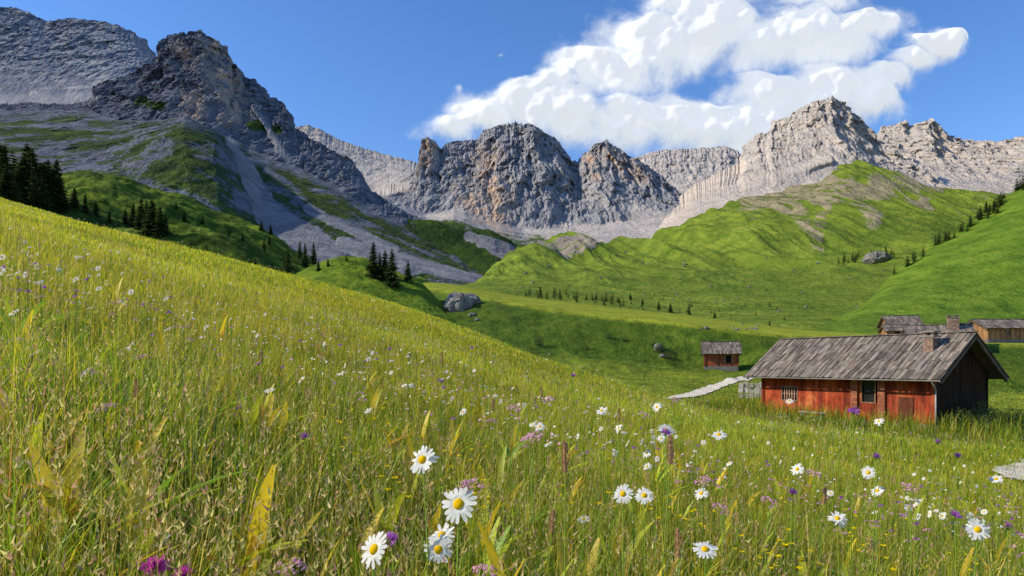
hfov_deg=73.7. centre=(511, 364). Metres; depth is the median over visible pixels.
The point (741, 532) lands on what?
broad leaved plant
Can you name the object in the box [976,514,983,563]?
pink umbel flower
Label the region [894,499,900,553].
purple knapweed
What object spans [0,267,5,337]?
ox eye daisy
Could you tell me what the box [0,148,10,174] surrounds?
fir tree
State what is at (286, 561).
broad leaved plant
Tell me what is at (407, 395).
buttercup
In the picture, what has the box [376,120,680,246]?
mountain
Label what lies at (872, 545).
grass seed spike
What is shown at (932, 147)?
mountain
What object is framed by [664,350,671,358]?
shrub
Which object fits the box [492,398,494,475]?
grass seed spike
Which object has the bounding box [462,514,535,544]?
broad leaved plant
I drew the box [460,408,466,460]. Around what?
ox eye daisy
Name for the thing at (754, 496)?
broad leaved plant
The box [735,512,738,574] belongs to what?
grass seed spike
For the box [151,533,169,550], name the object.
ox eye daisy
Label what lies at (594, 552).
broad leaved plant
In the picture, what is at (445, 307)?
boulder
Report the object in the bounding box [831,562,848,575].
broad leaved plant
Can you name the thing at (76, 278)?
ox eye daisy
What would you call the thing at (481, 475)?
broad leaved plant
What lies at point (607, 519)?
buttercup
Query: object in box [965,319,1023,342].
barn
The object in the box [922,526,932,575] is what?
pink umbel flower
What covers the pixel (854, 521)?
buttercup
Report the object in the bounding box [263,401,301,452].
broad leaved plant
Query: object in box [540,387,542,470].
grass seed spike
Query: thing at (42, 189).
fir tree
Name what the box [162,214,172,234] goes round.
fir tree
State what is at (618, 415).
grass seed spike
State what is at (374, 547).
ox eye daisy
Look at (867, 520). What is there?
pink umbel flower
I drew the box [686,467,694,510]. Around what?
pink umbel flower
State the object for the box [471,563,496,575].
pink umbel flower
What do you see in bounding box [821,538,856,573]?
broad leaved plant
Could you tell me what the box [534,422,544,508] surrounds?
ox eye daisy
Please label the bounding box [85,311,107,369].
buttercup
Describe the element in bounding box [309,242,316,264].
fir tree
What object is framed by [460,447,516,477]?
broad leaved plant
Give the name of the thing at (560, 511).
buttercup
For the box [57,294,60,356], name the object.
grass seed spike
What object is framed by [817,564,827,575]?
broad leaved plant
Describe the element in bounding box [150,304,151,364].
pink umbel flower
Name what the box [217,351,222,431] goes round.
pink umbel flower
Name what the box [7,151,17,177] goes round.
fir tree
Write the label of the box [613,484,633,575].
ox eye daisy
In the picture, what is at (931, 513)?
pink umbel flower
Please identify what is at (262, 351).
grass seed spike
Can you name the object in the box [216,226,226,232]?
shrub
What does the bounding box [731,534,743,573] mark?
buttercup
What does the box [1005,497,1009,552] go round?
pink umbel flower
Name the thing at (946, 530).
grass seed spike
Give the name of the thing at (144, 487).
broad leaved plant
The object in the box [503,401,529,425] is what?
broad leaved plant
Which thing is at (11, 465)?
broad leaved plant
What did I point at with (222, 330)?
broad leaved plant
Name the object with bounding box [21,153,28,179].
fir tree
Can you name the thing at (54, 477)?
broad leaved plant
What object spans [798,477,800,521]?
pink umbel flower
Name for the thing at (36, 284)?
ox eye daisy
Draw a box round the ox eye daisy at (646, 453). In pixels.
[643,449,650,528]
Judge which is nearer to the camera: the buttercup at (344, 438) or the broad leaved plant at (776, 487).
the buttercup at (344, 438)
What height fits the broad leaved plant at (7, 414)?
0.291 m
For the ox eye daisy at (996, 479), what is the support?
on the meadow
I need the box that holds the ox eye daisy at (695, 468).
[693,450,697,500]
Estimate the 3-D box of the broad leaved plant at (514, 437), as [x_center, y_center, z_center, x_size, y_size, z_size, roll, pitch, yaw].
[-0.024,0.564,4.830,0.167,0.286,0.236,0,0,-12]
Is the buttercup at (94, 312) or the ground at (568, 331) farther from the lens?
the ground at (568, 331)
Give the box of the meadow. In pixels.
[0,199,1023,575]
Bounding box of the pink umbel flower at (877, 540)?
[874,523,879,567]
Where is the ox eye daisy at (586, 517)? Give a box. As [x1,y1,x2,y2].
[577,516,589,522]
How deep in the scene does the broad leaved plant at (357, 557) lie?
1.61 m
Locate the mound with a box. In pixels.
[293,256,455,322]
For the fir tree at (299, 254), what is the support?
on the hill at (119, 191)
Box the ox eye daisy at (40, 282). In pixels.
[37,280,42,302]
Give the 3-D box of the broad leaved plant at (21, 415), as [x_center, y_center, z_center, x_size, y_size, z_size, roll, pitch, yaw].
[-1.244,0.259,1.789,0.124,0.317,0.377,0,0,-31]
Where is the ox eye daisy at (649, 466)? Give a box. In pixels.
[643,463,651,485]
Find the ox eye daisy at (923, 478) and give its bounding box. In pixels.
[921,477,924,512]
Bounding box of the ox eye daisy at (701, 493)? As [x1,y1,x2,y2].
[694,487,707,564]
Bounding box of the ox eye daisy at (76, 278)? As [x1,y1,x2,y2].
[73,277,78,334]
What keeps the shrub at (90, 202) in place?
on the hill at (119, 191)
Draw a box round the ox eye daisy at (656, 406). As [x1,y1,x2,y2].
[651,402,662,514]
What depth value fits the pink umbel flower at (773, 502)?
2.00 m
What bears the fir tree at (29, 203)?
on the hill at (119, 191)
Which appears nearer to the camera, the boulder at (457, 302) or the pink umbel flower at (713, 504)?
the pink umbel flower at (713, 504)
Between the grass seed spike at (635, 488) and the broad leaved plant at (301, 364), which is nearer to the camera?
the grass seed spike at (635, 488)
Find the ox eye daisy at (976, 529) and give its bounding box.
[965,518,989,575]
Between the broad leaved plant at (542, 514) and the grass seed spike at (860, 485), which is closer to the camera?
the broad leaved plant at (542, 514)
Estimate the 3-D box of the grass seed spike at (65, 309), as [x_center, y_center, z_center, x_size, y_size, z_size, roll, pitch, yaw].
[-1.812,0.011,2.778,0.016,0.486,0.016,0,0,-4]
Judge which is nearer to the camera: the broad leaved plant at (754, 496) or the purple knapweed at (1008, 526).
the purple knapweed at (1008, 526)
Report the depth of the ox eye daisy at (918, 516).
3.86 m
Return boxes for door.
[724,354,732,362]
[898,397,913,422]
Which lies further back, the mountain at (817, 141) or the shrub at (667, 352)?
the mountain at (817, 141)
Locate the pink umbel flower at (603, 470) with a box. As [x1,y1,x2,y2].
[602,445,605,498]
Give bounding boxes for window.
[781,385,797,401]
[861,380,875,403]
[1006,330,1010,335]
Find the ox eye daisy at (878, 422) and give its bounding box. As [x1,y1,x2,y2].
[873,418,883,551]
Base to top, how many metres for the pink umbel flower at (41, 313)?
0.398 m
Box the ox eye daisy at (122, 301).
[119,300,123,358]
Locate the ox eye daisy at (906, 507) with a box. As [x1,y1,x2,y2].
[904,504,912,545]
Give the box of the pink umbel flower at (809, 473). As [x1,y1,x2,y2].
[806,468,820,569]
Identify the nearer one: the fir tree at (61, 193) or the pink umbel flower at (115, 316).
the pink umbel flower at (115, 316)
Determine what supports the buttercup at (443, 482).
on the meadow
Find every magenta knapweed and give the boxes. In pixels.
[139,554,171,575]
[171,564,196,575]
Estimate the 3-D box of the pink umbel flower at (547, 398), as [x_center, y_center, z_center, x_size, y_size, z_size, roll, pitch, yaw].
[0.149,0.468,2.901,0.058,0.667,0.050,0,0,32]
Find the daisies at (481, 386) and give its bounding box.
[1,208,1023,537]
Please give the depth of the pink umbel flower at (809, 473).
2.50 m
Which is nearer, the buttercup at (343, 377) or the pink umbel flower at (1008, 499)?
the buttercup at (343, 377)
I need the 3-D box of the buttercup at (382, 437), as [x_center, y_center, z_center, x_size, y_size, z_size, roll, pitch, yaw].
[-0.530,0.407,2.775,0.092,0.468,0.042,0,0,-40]
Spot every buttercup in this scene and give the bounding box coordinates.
[24,294,39,360]
[55,327,65,393]
[67,296,85,364]
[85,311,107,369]
[320,404,338,479]
[337,361,347,415]
[339,437,357,537]
[371,407,388,469]
[377,465,400,514]
[383,476,410,565]
[387,378,399,435]
[407,376,409,422]
[435,450,452,526]
[467,486,484,529]
[468,448,480,500]
[483,395,487,432]
[503,404,508,439]
[557,484,572,536]
[596,491,615,548]
[648,508,659,571]
[655,469,667,513]
[666,496,681,571]
[682,510,701,554]
[684,509,704,575]
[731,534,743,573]
[756,552,773,575]
[774,543,802,575]
[776,528,793,575]
[797,549,820,574]
[843,502,856,543]
[846,532,859,573]
[848,527,865,575]
[870,544,887,573]
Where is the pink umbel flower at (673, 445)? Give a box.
[667,397,680,557]
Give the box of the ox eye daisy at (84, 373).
[80,367,93,408]
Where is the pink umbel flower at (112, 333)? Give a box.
[108,310,116,385]
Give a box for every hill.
[28,170,314,274]
[414,160,1010,329]
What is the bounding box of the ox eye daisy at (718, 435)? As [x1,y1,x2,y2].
[711,430,726,575]
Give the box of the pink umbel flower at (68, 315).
[65,297,70,346]
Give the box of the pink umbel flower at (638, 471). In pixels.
[635,455,638,488]
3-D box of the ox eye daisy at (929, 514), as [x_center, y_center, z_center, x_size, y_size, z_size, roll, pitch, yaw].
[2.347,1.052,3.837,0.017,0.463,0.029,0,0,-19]
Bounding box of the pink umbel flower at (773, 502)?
[761,495,777,575]
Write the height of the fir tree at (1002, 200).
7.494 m
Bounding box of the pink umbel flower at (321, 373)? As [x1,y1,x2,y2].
[318,355,323,391]
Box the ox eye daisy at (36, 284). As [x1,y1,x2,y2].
[35,268,37,304]
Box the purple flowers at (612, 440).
[8,226,1022,556]
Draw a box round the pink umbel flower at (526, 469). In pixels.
[522,444,530,506]
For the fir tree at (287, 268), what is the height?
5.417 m
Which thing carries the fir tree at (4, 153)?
on the hill at (119, 191)
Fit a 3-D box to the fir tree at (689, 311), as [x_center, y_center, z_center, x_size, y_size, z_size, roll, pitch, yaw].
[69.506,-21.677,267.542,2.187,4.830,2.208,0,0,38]
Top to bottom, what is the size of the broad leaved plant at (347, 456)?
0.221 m
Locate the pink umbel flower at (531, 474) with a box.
[520,434,535,554]
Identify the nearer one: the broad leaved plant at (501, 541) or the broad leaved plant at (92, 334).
the broad leaved plant at (501, 541)
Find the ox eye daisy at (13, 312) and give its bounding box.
[9,309,18,336]
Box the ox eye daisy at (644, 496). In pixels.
[634,486,653,575]
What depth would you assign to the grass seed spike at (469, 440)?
3.48 m
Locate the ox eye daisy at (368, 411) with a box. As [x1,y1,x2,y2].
[364,408,370,437]
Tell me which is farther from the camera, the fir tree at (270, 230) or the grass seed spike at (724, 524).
the fir tree at (270, 230)
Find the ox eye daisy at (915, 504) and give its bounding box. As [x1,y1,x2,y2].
[913,502,918,534]
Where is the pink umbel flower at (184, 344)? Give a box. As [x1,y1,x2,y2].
[179,324,188,380]
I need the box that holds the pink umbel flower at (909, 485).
[900,482,919,575]
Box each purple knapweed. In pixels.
[17,287,22,339]
[43,285,45,346]
[73,294,76,351]
[75,290,78,340]
[84,278,87,326]
[126,298,128,333]
[155,307,158,345]
[299,339,300,372]
[300,433,309,488]
[316,325,318,358]
[385,531,397,575]
[436,379,439,420]
[439,379,443,439]
[442,385,444,453]
[569,373,575,459]
[586,450,588,502]
[659,428,671,561]
[696,444,699,488]
[787,488,796,575]
[839,495,843,559]
[847,407,859,575]
[871,452,880,575]
[877,503,883,555]
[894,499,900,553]
[912,521,918,570]
[912,536,919,571]
[918,484,922,542]
[933,439,943,575]
[950,509,963,575]
[953,453,962,575]
[1000,521,1013,575]
[1003,495,1004,535]
[1010,516,1013,559]
[1015,530,1020,575]
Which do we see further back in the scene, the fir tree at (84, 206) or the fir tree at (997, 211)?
the fir tree at (997, 211)
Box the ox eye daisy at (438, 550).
[424,533,451,575]
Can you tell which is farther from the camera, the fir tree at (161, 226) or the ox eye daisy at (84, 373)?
the fir tree at (161, 226)
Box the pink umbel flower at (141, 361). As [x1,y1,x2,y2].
[136,354,147,381]
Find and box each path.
[667,376,752,398]
[992,459,1023,479]
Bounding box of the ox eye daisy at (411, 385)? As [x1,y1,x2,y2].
[409,383,413,411]
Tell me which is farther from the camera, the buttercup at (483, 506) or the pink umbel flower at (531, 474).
the pink umbel flower at (531, 474)
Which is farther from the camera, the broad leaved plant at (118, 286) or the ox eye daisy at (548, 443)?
the broad leaved plant at (118, 286)
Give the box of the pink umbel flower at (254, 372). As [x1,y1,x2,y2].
[254,355,257,392]
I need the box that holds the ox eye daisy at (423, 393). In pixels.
[422,375,424,421]
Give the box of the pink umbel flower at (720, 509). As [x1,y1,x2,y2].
[717,486,724,552]
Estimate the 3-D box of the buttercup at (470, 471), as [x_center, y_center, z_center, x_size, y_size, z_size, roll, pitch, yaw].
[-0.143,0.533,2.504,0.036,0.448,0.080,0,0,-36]
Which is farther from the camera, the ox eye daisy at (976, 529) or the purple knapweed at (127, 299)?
the purple knapweed at (127, 299)
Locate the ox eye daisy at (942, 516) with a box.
[939,512,945,528]
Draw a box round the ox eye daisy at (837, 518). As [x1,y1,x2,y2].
[827,511,847,575]
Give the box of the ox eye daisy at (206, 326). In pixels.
[204,325,208,356]
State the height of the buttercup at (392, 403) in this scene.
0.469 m
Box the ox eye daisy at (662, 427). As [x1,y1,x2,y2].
[658,424,672,572]
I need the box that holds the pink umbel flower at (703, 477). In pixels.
[694,476,710,570]
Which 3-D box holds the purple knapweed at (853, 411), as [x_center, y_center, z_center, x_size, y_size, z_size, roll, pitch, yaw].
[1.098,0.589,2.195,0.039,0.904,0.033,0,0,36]
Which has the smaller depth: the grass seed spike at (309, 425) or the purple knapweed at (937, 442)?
the grass seed spike at (309, 425)
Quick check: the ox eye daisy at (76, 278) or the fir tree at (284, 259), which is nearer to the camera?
the ox eye daisy at (76, 278)
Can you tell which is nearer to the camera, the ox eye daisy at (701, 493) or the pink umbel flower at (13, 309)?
the ox eye daisy at (701, 493)
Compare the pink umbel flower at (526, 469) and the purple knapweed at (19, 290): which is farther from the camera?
the purple knapweed at (19, 290)
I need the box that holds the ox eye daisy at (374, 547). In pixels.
[361,531,386,575]
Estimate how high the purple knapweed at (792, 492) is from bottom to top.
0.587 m
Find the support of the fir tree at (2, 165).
on the hill at (119, 191)
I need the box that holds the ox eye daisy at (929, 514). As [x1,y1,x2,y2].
[927,510,931,574]
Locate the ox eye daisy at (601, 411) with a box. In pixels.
[596,406,606,524]
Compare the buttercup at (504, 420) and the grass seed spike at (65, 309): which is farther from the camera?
the buttercup at (504, 420)
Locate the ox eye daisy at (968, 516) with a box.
[966,514,972,574]
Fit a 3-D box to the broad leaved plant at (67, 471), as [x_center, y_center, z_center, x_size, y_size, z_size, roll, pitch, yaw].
[-1.004,0.320,1.492,0.206,0.352,0.290,0,0,9]
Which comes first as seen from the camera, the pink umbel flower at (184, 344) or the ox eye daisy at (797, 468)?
the ox eye daisy at (797, 468)
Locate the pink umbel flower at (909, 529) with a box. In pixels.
[906,505,911,570]
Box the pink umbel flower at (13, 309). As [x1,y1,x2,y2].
[10,286,15,350]
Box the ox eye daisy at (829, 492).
[827,490,833,534]
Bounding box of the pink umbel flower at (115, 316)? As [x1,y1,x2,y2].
[113,300,118,338]
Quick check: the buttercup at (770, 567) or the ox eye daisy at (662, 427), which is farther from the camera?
the ox eye daisy at (662, 427)
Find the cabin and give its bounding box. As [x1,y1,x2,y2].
[743,331,1009,429]
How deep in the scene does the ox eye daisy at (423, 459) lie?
1.25 m
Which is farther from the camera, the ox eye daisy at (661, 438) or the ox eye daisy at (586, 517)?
the ox eye daisy at (661, 438)
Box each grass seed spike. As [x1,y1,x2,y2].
[25,268,29,312]
[30,258,33,324]
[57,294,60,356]
[64,307,68,375]
[133,378,139,438]
[257,374,261,460]
[260,352,265,393]
[261,325,263,392]
[307,387,311,484]
[440,352,442,443]
[468,419,470,474]
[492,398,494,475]
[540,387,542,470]
[546,455,549,537]
[547,508,555,575]
[561,440,568,575]
[598,432,600,486]
[617,407,620,505]
[631,422,632,465]
[632,482,636,551]
[645,472,648,559]
[661,434,673,575]
[674,528,681,574]
[722,498,725,574]
[723,496,727,571]
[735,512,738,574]
[819,487,826,572]
[859,462,861,518]
[865,538,870,575]
[871,539,875,575]
[880,492,882,559]
[890,496,891,551]
[945,495,947,564]
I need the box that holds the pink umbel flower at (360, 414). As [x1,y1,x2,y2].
[356,389,362,454]
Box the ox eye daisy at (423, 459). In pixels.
[410,445,438,575]
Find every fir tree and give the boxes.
[0,145,14,181]
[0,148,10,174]
[0,153,9,190]
[0,169,27,202]
[3,146,11,172]
[4,172,22,202]
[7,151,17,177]
[11,148,45,202]
[12,144,37,185]
[13,156,25,199]
[16,147,41,179]
[19,170,29,203]
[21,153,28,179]
[23,167,46,208]
[25,179,44,209]
[27,174,39,206]
[31,167,51,200]
[36,163,58,205]
[36,182,53,211]
[37,174,51,209]
[42,169,57,211]
[44,175,61,210]
[44,185,56,212]
[45,168,60,210]
[46,162,71,207]
[48,173,71,212]
[50,160,68,203]
[68,188,79,207]
[81,194,89,212]
[91,201,101,216]
[106,211,112,222]
[121,209,128,223]
[127,203,137,225]
[131,200,147,228]
[135,199,157,235]
[144,201,148,217]
[151,208,168,237]
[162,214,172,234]
[180,211,187,221]
[261,239,265,250]
[268,223,272,234]
[280,253,285,269]
[282,251,292,273]
[296,242,302,258]
[300,243,309,266]
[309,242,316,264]
[316,260,321,270]
[364,243,383,277]
[376,253,381,270]
[378,251,390,280]
[382,249,404,286]
[402,260,414,280]
[687,304,691,314]
[958,221,966,231]
[964,216,974,227]
[993,202,1000,213]
[997,191,1005,202]
[1013,179,1021,190]
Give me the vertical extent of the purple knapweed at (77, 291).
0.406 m
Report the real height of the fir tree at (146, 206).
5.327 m
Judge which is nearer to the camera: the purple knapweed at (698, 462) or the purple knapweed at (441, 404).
the purple knapweed at (441, 404)
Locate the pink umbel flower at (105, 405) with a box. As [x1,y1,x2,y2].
[96,403,116,456]
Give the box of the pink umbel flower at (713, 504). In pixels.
[712,502,727,575]
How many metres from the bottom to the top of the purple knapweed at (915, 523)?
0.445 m
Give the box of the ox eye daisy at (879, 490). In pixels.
[871,486,885,575]
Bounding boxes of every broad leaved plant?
[0,295,82,342]
[0,310,33,352]
[0,360,47,406]
[0,391,23,445]
[0,432,29,504]
[2,402,65,513]
[4,425,102,545]
[4,512,167,575]
[17,450,109,545]
[27,441,174,572]
[34,450,178,575]
[41,356,85,404]
[44,412,86,467]
[65,316,104,348]
[69,325,123,361]
[80,450,248,529]
[103,277,124,302]
[104,326,153,354]
[108,298,130,320]
[115,416,173,478]
[145,450,167,512]
[151,317,161,340]
[158,332,182,362]
[158,453,208,498]
[159,508,323,575]
[162,490,205,547]
[163,370,254,428]
[174,464,275,575]
[199,315,227,344]
[207,519,308,575]
[218,417,242,432]
[222,536,283,575]
[229,387,263,456]
[233,383,280,422]
[244,438,307,489]
[255,394,282,435]
[256,412,317,454]
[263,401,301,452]
[274,366,293,390]
[294,357,312,373]
[311,442,396,471]
[320,540,338,575]
[334,463,387,530]
[334,507,384,575]
[345,536,388,575]
[347,387,381,429]
[352,427,412,464]
[356,371,383,397]
[360,479,406,565]
[363,445,468,526]
[366,380,391,407]
[372,419,411,451]
[384,432,404,472]
[392,436,447,509]
[397,505,440,571]
[399,411,431,447]
[401,517,512,575]
[412,492,500,575]
[420,419,485,472]
[422,432,481,471]
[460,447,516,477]
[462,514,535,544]
[463,468,503,522]
[467,474,528,537]
[468,479,521,529]
[475,398,491,427]
[478,521,553,575]
[486,439,528,464]
[488,445,534,509]
[495,436,529,476]
[496,425,516,450]
[498,498,563,552]
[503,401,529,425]
[526,538,604,575]
[534,461,590,485]
[535,479,576,521]
[550,521,652,575]
[553,444,580,473]
[556,535,573,575]
[562,476,582,501]
[566,549,599,575]
[611,483,673,510]
[615,452,676,492]
[625,491,654,548]
[639,462,689,507]
[639,554,730,575]
[648,469,686,492]
[651,433,676,464]
[652,457,694,495]
[656,500,695,561]
[669,523,741,575]
[672,494,740,559]
[675,449,692,476]
[685,459,722,487]
[689,482,734,503]
[707,488,761,519]
[710,469,728,499]
[710,517,751,541]
[724,492,768,515]
[726,531,780,575]
[731,522,766,573]
[740,541,779,575]
[746,503,776,520]
[760,552,773,575]
[773,475,791,520]
[783,470,814,496]
[798,550,829,575]
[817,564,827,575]
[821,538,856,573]
[830,511,884,556]
[831,484,865,497]
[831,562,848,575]
[835,495,872,530]
[851,555,899,575]
[900,495,940,532]
[923,543,974,575]
[924,491,942,507]
[949,534,1008,575]
[960,494,978,516]
[987,499,1010,533]
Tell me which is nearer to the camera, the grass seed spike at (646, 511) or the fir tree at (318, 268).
the grass seed spike at (646, 511)
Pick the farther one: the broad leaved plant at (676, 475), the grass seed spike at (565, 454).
the broad leaved plant at (676, 475)
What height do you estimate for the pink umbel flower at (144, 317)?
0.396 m
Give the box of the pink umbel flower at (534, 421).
[532,403,534,460]
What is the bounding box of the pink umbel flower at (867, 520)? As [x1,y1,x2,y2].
[864,518,869,563]
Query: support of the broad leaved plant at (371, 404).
on the meadow
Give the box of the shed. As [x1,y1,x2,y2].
[701,341,741,370]
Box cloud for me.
[433,0,967,154]
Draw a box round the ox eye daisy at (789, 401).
[786,399,793,528]
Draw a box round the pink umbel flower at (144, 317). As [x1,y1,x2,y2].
[142,299,146,343]
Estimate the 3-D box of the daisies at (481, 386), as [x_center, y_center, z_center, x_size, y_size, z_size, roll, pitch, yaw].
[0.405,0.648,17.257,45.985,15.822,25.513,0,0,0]
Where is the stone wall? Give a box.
[738,382,760,397]
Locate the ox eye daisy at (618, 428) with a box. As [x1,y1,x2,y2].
[612,424,621,529]
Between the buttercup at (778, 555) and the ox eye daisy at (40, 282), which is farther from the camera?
the ox eye daisy at (40, 282)
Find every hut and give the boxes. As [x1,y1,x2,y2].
[876,315,924,334]
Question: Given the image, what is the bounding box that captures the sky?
[0,0,1023,162]
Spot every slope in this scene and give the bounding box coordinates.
[403,219,516,275]
[810,187,1023,333]
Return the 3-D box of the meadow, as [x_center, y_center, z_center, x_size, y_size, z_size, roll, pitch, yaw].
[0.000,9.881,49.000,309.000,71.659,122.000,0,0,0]
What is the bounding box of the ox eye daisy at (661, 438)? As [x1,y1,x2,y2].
[657,434,664,511]
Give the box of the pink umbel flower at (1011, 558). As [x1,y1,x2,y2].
[1008,544,1013,575]
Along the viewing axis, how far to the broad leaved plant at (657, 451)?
6.05 m
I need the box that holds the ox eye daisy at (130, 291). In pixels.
[127,289,133,325]
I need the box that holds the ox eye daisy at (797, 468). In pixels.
[790,463,803,570]
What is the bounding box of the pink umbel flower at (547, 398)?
[541,396,554,515]
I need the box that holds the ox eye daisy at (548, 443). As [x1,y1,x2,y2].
[544,442,551,505]
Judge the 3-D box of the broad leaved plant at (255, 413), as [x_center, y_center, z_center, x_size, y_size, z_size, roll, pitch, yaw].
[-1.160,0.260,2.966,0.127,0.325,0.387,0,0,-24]
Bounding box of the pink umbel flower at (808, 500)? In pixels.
[805,483,811,522]
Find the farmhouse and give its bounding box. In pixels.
[902,315,974,333]
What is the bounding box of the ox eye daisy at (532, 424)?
[529,422,534,446]
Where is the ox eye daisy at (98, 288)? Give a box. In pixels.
[96,286,101,335]
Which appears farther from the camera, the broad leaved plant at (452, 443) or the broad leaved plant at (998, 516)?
the broad leaved plant at (998, 516)
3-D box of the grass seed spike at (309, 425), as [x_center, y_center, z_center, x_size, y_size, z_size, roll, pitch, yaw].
[-0.775,0.328,2.612,0.019,0.484,0.019,0,0,43]
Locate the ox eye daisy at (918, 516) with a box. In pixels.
[916,513,920,566]
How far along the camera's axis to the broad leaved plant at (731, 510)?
3.17 m
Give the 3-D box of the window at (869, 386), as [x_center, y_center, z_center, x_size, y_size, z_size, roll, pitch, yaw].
[17.022,1.300,32.562,0.110,1.120,0.740,0,0,-31]
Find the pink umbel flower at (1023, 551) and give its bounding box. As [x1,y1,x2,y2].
[1019,531,1023,575]
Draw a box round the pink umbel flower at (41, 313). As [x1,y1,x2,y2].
[38,294,43,341]
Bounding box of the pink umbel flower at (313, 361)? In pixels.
[313,343,313,384]
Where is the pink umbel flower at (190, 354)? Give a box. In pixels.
[186,335,195,379]
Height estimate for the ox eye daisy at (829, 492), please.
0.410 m
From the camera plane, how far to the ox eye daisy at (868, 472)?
2.60 m
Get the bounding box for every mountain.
[0,7,156,104]
[0,29,482,284]
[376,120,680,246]
[649,95,952,238]
[877,118,1023,193]
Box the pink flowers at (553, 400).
[5,206,1021,546]
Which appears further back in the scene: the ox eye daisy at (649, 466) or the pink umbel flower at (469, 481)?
the ox eye daisy at (649, 466)
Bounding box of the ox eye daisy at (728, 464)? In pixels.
[726,462,731,508]
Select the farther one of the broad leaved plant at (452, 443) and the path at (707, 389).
the path at (707, 389)
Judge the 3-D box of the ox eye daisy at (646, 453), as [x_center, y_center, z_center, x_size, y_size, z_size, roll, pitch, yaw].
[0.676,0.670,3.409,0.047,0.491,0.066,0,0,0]
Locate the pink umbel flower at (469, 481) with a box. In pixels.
[459,478,484,575]
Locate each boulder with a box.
[443,302,448,310]
[444,292,472,311]
[466,293,480,304]
[468,312,476,316]
[654,343,662,350]
[862,251,891,263]
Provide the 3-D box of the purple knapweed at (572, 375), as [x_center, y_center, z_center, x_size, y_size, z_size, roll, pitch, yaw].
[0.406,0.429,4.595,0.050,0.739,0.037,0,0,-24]
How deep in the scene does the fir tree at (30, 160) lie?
122.43 m
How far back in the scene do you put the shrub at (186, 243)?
108.41 m
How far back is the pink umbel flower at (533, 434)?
2.00 m
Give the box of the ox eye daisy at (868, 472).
[862,465,874,571]
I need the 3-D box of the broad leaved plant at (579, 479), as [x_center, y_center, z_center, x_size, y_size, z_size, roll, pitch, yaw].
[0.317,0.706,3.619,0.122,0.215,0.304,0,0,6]
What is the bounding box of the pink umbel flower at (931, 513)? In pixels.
[928,492,934,547]
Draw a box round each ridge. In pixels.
[295,124,417,191]
[637,146,740,193]
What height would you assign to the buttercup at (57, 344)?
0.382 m
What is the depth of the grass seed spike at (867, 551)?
2.39 m
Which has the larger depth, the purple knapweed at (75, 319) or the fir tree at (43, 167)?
the fir tree at (43, 167)
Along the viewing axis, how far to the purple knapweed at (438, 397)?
5.51 m
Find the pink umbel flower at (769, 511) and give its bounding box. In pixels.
[767,487,771,538]
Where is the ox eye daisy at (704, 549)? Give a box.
[692,541,717,575]
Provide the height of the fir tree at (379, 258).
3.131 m
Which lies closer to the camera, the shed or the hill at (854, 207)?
the shed
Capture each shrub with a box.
[87,197,95,204]
[102,197,111,203]
[178,240,190,246]
[187,237,197,243]
[198,233,208,238]
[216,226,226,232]
[534,337,544,345]
[655,342,666,351]
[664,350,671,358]
[894,414,909,428]
[948,407,976,430]
[968,397,1001,428]
[974,403,1002,425]
[976,414,997,432]
[1000,406,1023,428]
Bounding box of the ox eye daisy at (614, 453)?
[612,450,617,493]
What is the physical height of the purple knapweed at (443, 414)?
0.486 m
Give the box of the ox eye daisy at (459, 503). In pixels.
[442,487,476,575]
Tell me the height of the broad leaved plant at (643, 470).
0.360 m
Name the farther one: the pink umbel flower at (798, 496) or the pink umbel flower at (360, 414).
the pink umbel flower at (798, 496)
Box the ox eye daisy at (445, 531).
[426,522,454,569]
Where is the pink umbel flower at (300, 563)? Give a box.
[276,557,307,575]
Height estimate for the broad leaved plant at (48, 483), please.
0.371 m
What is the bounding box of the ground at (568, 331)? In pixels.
[423,282,1023,450]
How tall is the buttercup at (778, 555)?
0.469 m
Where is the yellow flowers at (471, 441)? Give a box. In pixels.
[29,223,1022,574]
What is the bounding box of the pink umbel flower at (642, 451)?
[638,412,649,502]
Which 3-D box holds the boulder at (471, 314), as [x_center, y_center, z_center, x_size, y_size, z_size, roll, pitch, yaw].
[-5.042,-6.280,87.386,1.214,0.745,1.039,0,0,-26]
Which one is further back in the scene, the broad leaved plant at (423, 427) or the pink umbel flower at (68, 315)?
the broad leaved plant at (423, 427)
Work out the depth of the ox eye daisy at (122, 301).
4.31 m
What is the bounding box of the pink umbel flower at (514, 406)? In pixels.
[507,404,520,520]
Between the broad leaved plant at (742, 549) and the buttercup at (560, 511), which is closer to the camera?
the buttercup at (560, 511)
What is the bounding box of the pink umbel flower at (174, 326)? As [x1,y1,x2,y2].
[173,323,177,387]
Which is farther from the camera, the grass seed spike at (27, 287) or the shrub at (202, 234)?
the shrub at (202, 234)
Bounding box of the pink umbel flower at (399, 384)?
[397,382,400,425]
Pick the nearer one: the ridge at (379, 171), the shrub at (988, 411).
the shrub at (988, 411)
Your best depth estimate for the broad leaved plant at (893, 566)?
3.06 m
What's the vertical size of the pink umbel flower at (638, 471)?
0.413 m
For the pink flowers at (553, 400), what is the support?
on the meadow
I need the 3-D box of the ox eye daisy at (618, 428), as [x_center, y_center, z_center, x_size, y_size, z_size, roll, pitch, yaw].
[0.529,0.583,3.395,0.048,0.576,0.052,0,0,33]
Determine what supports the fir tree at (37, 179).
on the hill at (119, 191)
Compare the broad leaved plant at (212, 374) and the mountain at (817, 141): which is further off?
the mountain at (817, 141)
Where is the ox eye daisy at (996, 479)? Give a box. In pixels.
[989,475,1003,574]
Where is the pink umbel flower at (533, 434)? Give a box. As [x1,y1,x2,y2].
[525,430,544,568]

